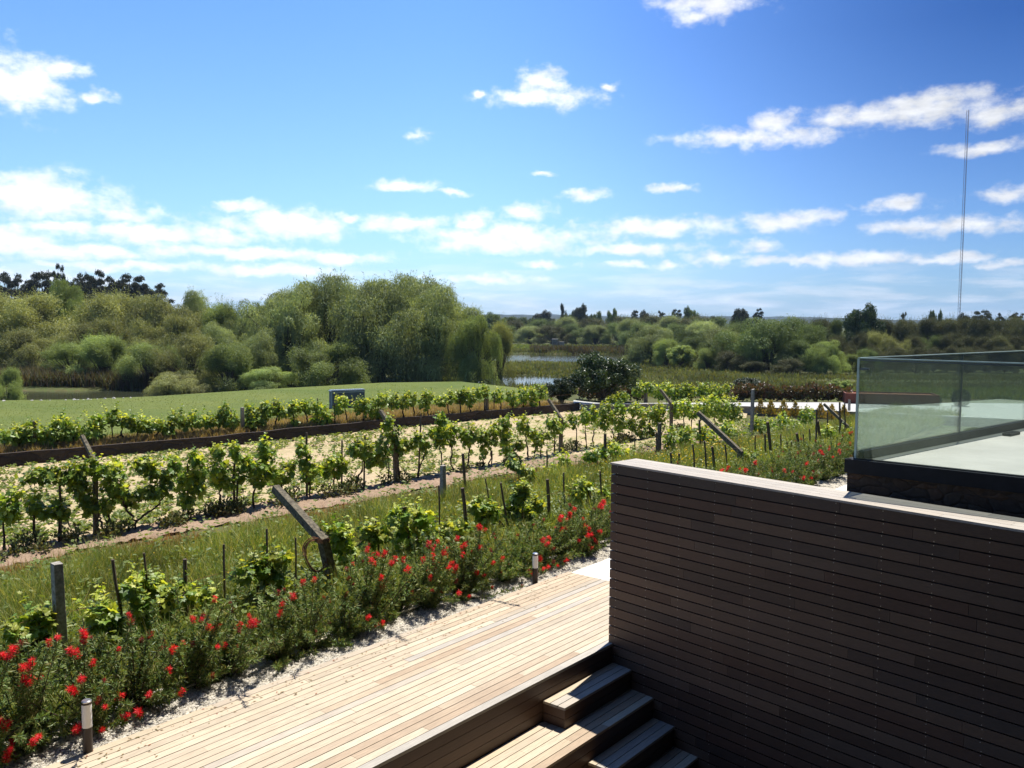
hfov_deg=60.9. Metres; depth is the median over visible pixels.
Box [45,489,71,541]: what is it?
grapevine
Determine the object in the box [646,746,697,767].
bench step
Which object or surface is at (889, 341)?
scrub bush
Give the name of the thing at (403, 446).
grapevine
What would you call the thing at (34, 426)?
concrete post
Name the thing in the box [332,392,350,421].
grapevine
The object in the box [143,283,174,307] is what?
eucalyptus tree
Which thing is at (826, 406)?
bent post
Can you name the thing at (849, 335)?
bank tree
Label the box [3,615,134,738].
bottlebrush shrub
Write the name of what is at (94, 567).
tall grass
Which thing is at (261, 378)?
riverside tree
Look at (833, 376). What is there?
rough field grass
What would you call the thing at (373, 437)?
trellis wire
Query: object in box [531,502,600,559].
bottlebrush shrub
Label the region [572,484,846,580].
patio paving
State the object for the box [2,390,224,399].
pond water
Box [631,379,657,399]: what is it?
grapevine
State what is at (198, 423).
grapevine
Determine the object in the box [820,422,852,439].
grapevine
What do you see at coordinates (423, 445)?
grapevine
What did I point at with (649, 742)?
wooden step
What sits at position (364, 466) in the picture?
wooden stake
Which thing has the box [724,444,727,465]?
wooden stake
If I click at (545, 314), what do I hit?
distant tree
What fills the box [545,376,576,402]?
orange tree
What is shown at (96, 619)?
grapevine
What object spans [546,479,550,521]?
wooden stake
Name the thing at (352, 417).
dry grass
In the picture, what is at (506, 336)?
willow tree
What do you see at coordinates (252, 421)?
grapevine
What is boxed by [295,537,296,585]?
wooden stake
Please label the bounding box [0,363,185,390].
pond reeds
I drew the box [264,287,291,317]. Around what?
willow tree
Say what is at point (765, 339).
bank tree
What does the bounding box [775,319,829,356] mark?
bank tree
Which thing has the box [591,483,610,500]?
grapevine
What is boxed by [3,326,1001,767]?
ground
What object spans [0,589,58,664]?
grapevine
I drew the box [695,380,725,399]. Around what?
grapevine
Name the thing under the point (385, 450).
grapevine
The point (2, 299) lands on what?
riverside tree
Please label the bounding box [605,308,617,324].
distant tree
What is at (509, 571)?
bottlebrush shrub
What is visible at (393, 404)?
grapevine
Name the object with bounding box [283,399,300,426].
grapevine
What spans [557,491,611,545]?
bottlebrush shrub
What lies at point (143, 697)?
bottlebrush shrub
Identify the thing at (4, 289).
eucalyptus tree
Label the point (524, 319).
distant tree
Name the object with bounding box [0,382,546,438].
lawn
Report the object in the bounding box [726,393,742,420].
grapevine
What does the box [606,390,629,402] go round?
grapevine
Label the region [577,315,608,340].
bank bush
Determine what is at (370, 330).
willow tree
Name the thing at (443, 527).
grapevine
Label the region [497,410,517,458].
grapevine
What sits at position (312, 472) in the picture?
grapevine
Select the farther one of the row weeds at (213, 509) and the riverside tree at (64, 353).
the riverside tree at (64, 353)
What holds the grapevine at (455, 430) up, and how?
on the ground at (73, 388)
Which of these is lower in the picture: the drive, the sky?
the drive
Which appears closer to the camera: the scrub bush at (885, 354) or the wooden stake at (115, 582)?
the wooden stake at (115, 582)
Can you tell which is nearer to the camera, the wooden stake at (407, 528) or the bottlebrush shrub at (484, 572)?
the bottlebrush shrub at (484, 572)
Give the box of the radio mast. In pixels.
[958,110,968,315]
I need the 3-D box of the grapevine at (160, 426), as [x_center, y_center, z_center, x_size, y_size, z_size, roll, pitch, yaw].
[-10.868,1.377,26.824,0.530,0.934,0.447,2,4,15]
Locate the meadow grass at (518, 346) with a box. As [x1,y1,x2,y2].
[511,344,620,348]
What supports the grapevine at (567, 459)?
on the grass floor
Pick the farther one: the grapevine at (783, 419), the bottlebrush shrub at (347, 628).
the grapevine at (783, 419)
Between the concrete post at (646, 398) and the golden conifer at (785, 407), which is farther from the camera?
the concrete post at (646, 398)
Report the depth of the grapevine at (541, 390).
37.97 m
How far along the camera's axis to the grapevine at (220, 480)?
17.83 m
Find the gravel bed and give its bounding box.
[4,473,846,767]
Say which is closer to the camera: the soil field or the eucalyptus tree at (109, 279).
the soil field
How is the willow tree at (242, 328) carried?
on the ground at (73, 388)
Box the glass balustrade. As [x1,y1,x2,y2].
[853,350,1023,476]
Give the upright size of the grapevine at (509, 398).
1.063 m
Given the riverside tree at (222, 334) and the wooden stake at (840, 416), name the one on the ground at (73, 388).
the riverside tree at (222, 334)
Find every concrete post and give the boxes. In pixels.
[33,421,36,447]
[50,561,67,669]
[240,407,244,428]
[440,465,445,499]
[485,394,488,409]
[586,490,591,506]
[644,393,647,402]
[657,422,661,453]
[750,389,754,437]
[848,399,850,410]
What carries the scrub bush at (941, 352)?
on the ground at (73, 388)
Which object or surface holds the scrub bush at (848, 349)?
on the ground at (73, 388)
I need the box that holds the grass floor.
[0,446,698,725]
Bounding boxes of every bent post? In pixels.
[80,435,98,534]
[271,485,338,588]
[379,410,398,481]
[547,399,562,452]
[659,389,672,429]
[696,411,742,465]
[823,403,848,428]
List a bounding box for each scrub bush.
[787,314,810,331]
[807,316,833,340]
[816,317,846,351]
[825,333,855,358]
[844,329,878,366]
[852,346,879,371]
[867,329,894,352]
[868,347,894,356]
[876,313,899,343]
[878,335,910,356]
[879,346,908,355]
[891,313,924,350]
[899,332,929,353]
[901,345,928,355]
[914,333,946,351]
[916,311,946,341]
[926,348,947,354]
[928,344,958,353]
[931,330,966,352]
[936,312,962,336]
[949,334,978,351]
[953,312,975,338]
[953,344,979,352]
[962,312,998,339]
[972,334,1000,351]
[975,347,991,351]
[985,342,1018,351]
[987,316,1023,341]
[987,331,1015,351]
[1000,310,1023,338]
[1007,333,1023,349]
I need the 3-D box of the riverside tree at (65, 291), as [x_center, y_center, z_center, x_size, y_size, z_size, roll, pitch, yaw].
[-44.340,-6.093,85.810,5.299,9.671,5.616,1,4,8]
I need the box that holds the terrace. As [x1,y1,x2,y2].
[844,428,1023,517]
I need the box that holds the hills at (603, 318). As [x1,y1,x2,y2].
[239,315,925,326]
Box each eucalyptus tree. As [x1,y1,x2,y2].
[0,271,31,301]
[0,285,12,306]
[21,270,52,298]
[49,262,69,306]
[60,281,89,309]
[70,272,92,307]
[83,269,112,334]
[104,275,130,298]
[114,272,149,301]
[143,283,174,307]
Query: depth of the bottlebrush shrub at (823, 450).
24.00 m
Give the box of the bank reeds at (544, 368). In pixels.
[397,347,855,394]
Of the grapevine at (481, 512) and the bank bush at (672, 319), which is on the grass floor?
the grapevine at (481, 512)
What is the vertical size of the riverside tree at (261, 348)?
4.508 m
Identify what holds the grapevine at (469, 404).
on the verge
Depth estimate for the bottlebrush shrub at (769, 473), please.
19.29 m
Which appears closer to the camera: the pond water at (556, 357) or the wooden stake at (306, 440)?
the wooden stake at (306, 440)
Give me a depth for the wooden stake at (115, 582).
10.23 m
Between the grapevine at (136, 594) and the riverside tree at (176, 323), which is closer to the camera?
the grapevine at (136, 594)
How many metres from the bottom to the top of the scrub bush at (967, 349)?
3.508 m
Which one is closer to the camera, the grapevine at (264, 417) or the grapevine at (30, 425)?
the grapevine at (30, 425)
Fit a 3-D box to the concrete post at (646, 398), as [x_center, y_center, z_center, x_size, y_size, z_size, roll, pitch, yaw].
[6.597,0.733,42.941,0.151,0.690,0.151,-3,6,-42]
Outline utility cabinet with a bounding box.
[328,388,364,407]
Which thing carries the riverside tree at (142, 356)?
on the ground at (73, 388)
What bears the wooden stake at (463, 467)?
on the grass floor
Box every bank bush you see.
[488,325,523,343]
[506,319,529,336]
[513,324,545,343]
[525,318,561,340]
[531,323,576,344]
[554,314,582,338]
[561,322,593,344]
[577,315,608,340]
[577,324,612,344]
[599,314,636,338]
[599,321,620,344]
[614,317,642,344]
[614,321,652,345]
[632,313,661,324]
[650,321,688,339]
[653,312,683,328]
[666,314,713,333]
[684,318,719,342]
[690,314,728,327]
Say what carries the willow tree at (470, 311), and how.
on the ground at (73, 388)
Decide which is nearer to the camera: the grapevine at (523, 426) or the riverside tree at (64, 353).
the grapevine at (523, 426)
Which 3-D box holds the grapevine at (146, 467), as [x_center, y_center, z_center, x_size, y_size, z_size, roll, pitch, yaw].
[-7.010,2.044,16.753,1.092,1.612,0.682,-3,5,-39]
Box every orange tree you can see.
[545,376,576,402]
[568,350,642,402]
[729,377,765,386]
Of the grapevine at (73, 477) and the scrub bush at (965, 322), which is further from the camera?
the scrub bush at (965, 322)
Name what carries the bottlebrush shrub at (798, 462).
on the gravel bed
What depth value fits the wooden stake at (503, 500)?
15.66 m
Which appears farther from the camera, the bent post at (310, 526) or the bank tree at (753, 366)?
the bank tree at (753, 366)
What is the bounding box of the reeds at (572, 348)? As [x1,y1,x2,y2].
[529,344,722,353]
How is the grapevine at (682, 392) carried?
on the ground at (73, 388)
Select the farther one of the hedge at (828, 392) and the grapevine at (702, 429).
the hedge at (828, 392)
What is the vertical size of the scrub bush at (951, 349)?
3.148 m
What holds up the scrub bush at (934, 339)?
on the ground at (73, 388)
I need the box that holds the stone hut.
[552,339,563,345]
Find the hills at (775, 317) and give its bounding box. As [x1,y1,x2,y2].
[487,314,825,318]
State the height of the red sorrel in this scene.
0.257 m
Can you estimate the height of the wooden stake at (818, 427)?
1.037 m
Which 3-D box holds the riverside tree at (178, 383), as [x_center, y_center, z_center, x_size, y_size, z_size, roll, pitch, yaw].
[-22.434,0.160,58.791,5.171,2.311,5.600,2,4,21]
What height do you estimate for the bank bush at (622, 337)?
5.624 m
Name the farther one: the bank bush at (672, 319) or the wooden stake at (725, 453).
the bank bush at (672, 319)
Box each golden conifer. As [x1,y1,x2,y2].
[754,398,766,414]
[762,400,777,415]
[776,400,790,415]
[788,402,800,416]
[813,402,825,419]
[824,404,836,419]
[835,404,849,418]
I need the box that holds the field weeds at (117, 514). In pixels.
[0,409,747,545]
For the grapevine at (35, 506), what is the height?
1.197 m
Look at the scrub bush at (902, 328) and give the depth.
108.83 m
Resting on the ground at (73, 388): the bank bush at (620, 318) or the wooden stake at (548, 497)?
the bank bush at (620, 318)
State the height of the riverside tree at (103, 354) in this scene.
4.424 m
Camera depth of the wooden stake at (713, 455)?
21.93 m
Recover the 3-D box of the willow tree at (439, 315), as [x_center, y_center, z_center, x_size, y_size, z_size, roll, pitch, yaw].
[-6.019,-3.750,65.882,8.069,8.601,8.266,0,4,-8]
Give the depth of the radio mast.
415.05 m
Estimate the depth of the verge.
40.66 m
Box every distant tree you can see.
[482,312,506,336]
[500,316,529,333]
[533,309,554,323]
[560,303,565,317]
[571,303,587,325]
[596,311,601,319]
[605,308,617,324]
[631,310,637,319]
[639,310,648,319]
[671,309,681,318]
[683,305,698,319]
[729,308,752,328]
[752,308,764,324]
[928,310,936,322]
[937,309,942,324]
[957,313,970,320]
[971,310,993,320]
[997,313,1005,331]
[1008,312,1023,319]
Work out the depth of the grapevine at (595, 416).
27.85 m
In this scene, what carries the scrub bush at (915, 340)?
on the ground at (73, 388)
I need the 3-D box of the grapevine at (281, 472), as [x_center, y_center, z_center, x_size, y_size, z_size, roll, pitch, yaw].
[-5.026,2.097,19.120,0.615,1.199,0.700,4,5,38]
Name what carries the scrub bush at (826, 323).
on the ground at (73, 388)
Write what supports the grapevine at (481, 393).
on the ground at (73, 388)
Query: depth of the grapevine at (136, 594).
10.57 m
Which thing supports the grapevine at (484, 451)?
on the soil field
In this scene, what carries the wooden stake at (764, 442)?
on the grass floor
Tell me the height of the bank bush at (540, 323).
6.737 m
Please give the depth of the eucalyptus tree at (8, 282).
142.64 m
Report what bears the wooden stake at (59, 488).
on the ground at (73, 388)
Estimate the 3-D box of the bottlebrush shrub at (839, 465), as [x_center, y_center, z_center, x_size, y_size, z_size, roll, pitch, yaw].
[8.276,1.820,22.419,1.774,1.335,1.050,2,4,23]
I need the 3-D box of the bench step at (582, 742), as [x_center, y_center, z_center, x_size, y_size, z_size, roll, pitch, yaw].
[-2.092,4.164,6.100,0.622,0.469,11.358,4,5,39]
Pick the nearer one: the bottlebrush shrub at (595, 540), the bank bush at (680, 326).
the bottlebrush shrub at (595, 540)
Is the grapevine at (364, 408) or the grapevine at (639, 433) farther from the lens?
the grapevine at (364, 408)
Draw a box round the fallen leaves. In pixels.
[62,575,585,767]
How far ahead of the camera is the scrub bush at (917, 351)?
85.37 m
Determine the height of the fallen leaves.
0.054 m
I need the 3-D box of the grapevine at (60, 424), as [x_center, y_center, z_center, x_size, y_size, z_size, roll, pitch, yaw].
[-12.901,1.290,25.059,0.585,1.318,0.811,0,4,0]
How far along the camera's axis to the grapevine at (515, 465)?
20.85 m
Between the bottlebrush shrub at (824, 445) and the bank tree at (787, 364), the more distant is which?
the bank tree at (787, 364)
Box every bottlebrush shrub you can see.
[0,630,111,754]
[0,644,52,767]
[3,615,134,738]
[65,605,186,721]
[133,585,246,690]
[174,601,269,683]
[225,598,319,672]
[242,570,353,651]
[301,573,384,640]
[329,540,428,628]
[360,553,437,619]
[382,534,460,608]
[425,533,524,605]
[428,523,511,592]
[448,533,531,581]
[484,527,550,577]
[507,515,584,568]
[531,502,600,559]
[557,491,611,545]
[565,502,610,556]
[591,500,611,530]
[672,457,747,474]
[713,466,761,474]
[725,462,793,479]
[732,454,768,478]
[745,460,807,477]
[755,463,806,483]
[757,469,779,480]
[758,455,812,479]
[765,451,809,474]
[775,439,830,456]
[776,448,817,471]
[784,448,822,484]
[788,444,833,485]
[799,431,853,476]
[801,440,841,465]
[805,449,843,480]
[812,440,843,455]
[834,441,853,462]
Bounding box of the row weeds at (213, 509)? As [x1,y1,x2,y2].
[0,422,685,561]
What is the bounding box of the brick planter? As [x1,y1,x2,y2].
[842,391,855,403]
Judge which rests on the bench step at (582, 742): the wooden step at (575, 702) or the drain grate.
the wooden step at (575, 702)
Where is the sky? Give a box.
[0,0,1023,320]
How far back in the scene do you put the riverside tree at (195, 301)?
81.00 m
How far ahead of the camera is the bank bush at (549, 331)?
178.85 m
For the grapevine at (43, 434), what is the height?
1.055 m
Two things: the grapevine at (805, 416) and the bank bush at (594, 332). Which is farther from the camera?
the bank bush at (594, 332)
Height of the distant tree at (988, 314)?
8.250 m
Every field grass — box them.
[632,370,856,391]
[640,386,855,397]
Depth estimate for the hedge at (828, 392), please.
44.75 m
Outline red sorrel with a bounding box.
[0,432,777,585]
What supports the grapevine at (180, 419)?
on the verge
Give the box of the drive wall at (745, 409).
[581,403,855,419]
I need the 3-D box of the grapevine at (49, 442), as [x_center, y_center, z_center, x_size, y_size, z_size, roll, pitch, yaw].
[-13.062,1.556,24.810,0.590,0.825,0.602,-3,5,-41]
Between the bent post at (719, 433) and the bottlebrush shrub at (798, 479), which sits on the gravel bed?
the bottlebrush shrub at (798, 479)
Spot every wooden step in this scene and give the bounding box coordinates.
[543,663,631,728]
[588,718,674,767]
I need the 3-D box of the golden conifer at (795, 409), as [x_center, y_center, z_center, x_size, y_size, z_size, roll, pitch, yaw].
[12.255,1.081,37.649,0.744,0.731,0.736,0,4,0]
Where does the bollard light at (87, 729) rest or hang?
on the gravel bed
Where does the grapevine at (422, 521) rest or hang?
on the ground at (73, 388)
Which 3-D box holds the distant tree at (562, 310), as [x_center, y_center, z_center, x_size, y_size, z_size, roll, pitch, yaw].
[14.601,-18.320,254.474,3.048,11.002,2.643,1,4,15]
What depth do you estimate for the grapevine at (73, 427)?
25.11 m
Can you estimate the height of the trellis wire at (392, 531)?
0.034 m
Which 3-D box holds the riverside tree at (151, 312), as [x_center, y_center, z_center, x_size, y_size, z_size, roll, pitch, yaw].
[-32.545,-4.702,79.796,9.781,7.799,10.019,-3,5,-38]
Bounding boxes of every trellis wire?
[2,419,854,626]
[3,392,739,484]
[6,400,743,504]
[64,382,732,432]
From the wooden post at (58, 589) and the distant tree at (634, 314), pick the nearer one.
the wooden post at (58, 589)
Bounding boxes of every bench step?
[464,689,653,767]
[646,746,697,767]
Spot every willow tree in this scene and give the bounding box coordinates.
[222,297,275,374]
[234,283,333,385]
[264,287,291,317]
[282,267,356,381]
[282,339,374,386]
[322,276,396,378]
[323,270,443,384]
[377,270,447,378]
[389,278,469,381]
[426,298,497,379]
[443,311,504,385]
[485,312,516,379]
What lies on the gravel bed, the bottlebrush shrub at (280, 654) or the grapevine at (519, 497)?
the bottlebrush shrub at (280, 654)
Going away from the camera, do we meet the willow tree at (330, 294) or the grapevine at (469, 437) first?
the grapevine at (469, 437)
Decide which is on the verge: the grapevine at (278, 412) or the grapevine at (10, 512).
the grapevine at (278, 412)
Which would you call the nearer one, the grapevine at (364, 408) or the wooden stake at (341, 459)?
the wooden stake at (341, 459)
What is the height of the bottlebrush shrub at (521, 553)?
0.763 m
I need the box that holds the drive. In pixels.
[573,400,855,410]
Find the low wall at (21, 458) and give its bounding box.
[0,403,579,466]
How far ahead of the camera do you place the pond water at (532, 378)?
75.75 m
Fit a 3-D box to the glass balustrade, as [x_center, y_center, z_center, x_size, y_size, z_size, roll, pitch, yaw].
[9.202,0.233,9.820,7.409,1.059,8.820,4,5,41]
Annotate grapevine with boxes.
[0,419,32,446]
[0,481,24,549]
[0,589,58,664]
[12,417,40,446]
[13,448,102,531]
[22,484,53,543]
[37,417,57,448]
[44,426,65,448]
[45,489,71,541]
[51,408,75,442]
[63,414,81,440]
[72,580,132,641]
[78,411,109,442]
[89,452,130,522]
[100,401,137,437]
[115,562,224,634]
[117,452,174,529]
[130,409,157,434]
[154,413,164,436]
[161,404,191,436]
[162,446,211,511]
[187,405,213,432]
[203,439,241,504]
[205,406,226,429]
[217,400,239,430]
[227,439,248,508]
[227,535,295,608]
[234,431,281,508]
[243,399,259,431]
[247,399,276,430]
[270,396,291,426]
[271,454,298,487]
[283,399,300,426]
[292,396,316,419]
[295,436,324,495]
[308,399,335,424]
[319,447,350,492]
[321,513,360,573]
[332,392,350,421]
[338,433,377,486]
[350,393,376,420]
[355,516,399,557]
[369,388,391,419]
[372,409,395,483]
[384,425,414,477]
[384,494,435,557]
[388,390,411,416]
[404,390,417,415]
[409,425,431,477]
[417,387,434,415]
[421,510,473,543]
[425,408,454,464]
[433,386,457,413]
[446,418,461,471]
[454,388,468,412]
[457,421,480,468]
[459,492,505,528]
[460,385,475,411]
[471,381,490,409]
[474,422,491,466]
[483,419,502,465]
[491,386,504,408]
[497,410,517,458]
[501,476,548,521]
[504,451,537,480]
[505,388,519,407]
[511,437,524,451]
[512,412,538,458]
[517,384,529,406]
[528,384,539,406]
[529,425,552,457]
[536,382,547,405]
[539,410,569,452]
[542,449,571,472]
[564,410,580,450]
[565,474,593,506]
[577,405,592,448]
[581,437,613,463]
[587,401,602,445]
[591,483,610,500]
[596,401,619,439]
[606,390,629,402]
[608,435,638,457]
[612,398,627,436]
[624,400,649,439]
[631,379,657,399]
[633,420,656,438]
[646,401,667,432]
[654,379,673,401]
[661,423,694,449]
[668,395,692,430]
[670,382,697,401]
[678,421,710,446]
[686,395,711,427]
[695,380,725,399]
[705,391,731,423]
[706,418,734,444]
[722,381,734,397]
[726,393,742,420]
[731,413,766,438]
[742,443,786,460]
[762,410,792,431]
[790,404,815,428]
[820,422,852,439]
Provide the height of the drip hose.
0.026 m
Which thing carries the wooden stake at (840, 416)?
on the grass floor
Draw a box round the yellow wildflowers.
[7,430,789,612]
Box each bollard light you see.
[81,698,92,753]
[532,552,537,583]
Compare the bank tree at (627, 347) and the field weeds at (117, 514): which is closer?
the field weeds at (117, 514)
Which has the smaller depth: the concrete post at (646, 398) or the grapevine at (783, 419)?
the grapevine at (783, 419)
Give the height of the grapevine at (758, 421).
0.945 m
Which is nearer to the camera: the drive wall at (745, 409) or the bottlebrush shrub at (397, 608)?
the bottlebrush shrub at (397, 608)
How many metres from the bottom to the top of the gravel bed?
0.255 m
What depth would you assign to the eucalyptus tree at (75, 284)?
142.69 m
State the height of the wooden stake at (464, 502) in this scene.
1.249 m
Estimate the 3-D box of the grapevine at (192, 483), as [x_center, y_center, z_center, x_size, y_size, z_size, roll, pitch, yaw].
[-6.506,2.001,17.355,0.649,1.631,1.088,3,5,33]
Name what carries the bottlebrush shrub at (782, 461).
on the gravel bed
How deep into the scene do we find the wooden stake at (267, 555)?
11.81 m
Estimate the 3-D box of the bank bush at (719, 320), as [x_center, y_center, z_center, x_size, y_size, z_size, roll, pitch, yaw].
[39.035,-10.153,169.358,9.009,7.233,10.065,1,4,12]
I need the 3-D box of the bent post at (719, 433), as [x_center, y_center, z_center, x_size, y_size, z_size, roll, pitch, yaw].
[5.605,1.629,23.549,1.372,1.703,0.137,4,5,40]
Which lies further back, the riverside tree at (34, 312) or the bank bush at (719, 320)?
the bank bush at (719, 320)
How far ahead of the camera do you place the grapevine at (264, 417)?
29.08 m
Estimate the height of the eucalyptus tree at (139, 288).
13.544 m
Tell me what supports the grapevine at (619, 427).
on the soil field
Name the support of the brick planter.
on the drive
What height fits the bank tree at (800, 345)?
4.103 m
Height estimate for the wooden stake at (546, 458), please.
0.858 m
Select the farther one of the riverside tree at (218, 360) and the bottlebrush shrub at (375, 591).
the riverside tree at (218, 360)
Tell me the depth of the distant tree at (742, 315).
198.49 m
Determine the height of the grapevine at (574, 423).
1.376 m
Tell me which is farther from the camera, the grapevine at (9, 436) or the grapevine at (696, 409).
the grapevine at (696, 409)
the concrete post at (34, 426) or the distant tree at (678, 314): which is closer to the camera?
the concrete post at (34, 426)
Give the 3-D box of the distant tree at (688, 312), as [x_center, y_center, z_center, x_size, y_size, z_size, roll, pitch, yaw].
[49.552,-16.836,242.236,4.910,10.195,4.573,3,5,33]
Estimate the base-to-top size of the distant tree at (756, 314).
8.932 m
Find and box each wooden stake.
[58,468,61,540]
[111,559,125,639]
[143,553,150,598]
[183,558,188,623]
[223,544,225,612]
[232,463,234,508]
[266,529,268,595]
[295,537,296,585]
[305,433,307,496]
[341,440,342,488]
[363,435,365,488]
[402,506,411,555]
[418,418,421,468]
[438,485,440,535]
[461,487,469,539]
[462,453,466,491]
[485,478,493,532]
[500,482,507,527]
[546,450,547,475]
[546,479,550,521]
[563,472,565,508]
[599,471,601,494]
[604,433,606,467]
[692,444,694,466]
[698,420,701,445]
[704,441,706,467]
[711,446,715,466]
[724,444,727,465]
[764,434,765,451]
[766,421,771,454]
[815,410,817,439]
[817,420,821,441]
[839,402,840,430]
[844,402,845,430]
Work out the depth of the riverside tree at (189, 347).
61.02 m
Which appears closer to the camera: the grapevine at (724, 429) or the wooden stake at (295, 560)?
the wooden stake at (295, 560)
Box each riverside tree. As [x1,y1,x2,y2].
[0,282,22,365]
[0,285,81,364]
[0,326,73,368]
[0,364,28,399]
[36,339,97,372]
[38,273,88,365]
[49,311,137,368]
[55,328,136,377]
[61,282,142,363]
[110,339,183,387]
[117,289,211,367]
[125,307,202,370]
[137,327,227,386]
[141,369,216,395]
[176,284,214,328]
[189,321,248,377]
[196,340,266,392]
[198,293,241,335]
[226,330,289,387]
[237,365,298,389]
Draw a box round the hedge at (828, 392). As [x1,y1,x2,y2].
[577,381,853,401]
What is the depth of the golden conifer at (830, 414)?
36.49 m
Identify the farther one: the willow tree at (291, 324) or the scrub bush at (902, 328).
the scrub bush at (902, 328)
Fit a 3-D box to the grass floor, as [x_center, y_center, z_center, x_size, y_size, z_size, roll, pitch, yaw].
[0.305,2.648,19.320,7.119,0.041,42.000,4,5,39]
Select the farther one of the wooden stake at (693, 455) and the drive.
the drive
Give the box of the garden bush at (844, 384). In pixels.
[825,378,851,387]
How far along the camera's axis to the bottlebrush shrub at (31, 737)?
7.90 m
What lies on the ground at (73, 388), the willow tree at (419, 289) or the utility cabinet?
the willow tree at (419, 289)
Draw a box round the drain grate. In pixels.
[1002,431,1019,435]
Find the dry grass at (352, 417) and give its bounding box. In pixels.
[0,398,570,452]
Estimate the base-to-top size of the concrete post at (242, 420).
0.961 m
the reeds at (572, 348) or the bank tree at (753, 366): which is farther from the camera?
the reeds at (572, 348)
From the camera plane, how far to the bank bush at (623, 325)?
164.08 m
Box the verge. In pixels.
[181,400,572,438]
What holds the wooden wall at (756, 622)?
on the lower patio
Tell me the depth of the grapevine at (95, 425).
25.53 m
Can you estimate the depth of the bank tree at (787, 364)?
81.61 m
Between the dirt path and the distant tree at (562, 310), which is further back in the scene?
the distant tree at (562, 310)
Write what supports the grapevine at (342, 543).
on the grass floor
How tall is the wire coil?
0.548 m
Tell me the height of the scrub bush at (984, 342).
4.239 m
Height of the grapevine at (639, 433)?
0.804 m
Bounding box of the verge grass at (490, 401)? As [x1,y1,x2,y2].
[1,393,553,466]
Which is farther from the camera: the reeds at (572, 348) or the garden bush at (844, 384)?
the reeds at (572, 348)
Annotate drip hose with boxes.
[12,542,602,749]
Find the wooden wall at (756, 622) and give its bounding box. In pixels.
[609,458,1023,767]
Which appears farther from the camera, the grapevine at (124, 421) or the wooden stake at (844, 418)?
the wooden stake at (844, 418)
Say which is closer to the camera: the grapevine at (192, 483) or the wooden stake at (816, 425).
the grapevine at (192, 483)
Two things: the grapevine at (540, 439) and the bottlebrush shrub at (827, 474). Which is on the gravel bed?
the bottlebrush shrub at (827, 474)
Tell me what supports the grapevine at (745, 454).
on the grass floor
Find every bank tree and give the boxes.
[621,323,678,364]
[622,339,646,360]
[650,337,682,365]
[666,345,697,367]
[672,328,707,362]
[675,333,712,366]
[692,345,723,369]
[696,323,753,367]
[711,313,813,372]
[712,349,757,371]
[716,316,763,362]
[736,360,771,372]
[764,336,814,373]
[770,357,805,373]
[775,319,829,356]
[804,339,853,374]
[839,352,861,373]
[842,303,886,346]
[845,325,871,353]
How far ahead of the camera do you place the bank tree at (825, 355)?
83.27 m
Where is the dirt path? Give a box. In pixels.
[0,435,722,566]
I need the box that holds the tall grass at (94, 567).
[0,413,854,743]
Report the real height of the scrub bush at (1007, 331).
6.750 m
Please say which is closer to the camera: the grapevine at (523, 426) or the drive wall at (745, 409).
the grapevine at (523, 426)
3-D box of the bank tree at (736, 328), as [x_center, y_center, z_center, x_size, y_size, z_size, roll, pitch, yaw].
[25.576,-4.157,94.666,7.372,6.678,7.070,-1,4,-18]
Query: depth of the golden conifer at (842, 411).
36.13 m
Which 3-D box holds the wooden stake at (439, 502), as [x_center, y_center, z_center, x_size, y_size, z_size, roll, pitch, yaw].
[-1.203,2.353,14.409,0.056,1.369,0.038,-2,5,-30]
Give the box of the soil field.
[0,410,746,546]
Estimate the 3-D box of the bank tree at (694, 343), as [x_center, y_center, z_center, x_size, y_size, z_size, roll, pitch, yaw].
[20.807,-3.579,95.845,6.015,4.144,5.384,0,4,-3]
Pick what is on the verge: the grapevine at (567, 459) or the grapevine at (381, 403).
the grapevine at (381, 403)
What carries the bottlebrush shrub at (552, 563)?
on the gravel bed
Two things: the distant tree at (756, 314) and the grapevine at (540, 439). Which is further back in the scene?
the distant tree at (756, 314)
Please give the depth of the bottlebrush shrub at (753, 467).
18.59 m
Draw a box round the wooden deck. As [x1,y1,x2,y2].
[44,572,612,767]
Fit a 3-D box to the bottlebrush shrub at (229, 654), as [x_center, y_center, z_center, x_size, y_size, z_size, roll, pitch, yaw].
[-3.182,2.915,9.543,0.990,0.870,1.538,-1,4,-20]
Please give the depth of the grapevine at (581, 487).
17.43 m
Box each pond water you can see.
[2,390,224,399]
[485,375,572,385]
[488,354,640,361]
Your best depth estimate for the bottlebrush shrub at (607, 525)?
16.12 m
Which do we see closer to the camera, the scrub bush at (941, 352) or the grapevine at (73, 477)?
the grapevine at (73, 477)
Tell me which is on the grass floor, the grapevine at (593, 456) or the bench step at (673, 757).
the grapevine at (593, 456)
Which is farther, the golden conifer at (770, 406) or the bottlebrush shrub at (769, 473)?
the golden conifer at (770, 406)
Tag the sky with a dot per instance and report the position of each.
(796, 158)
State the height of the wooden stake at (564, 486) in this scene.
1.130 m
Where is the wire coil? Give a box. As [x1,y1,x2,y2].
[302,537,330,574]
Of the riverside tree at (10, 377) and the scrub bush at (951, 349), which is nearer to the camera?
the riverside tree at (10, 377)
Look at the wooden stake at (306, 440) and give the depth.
19.50 m
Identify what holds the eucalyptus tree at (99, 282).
on the ground at (73, 388)

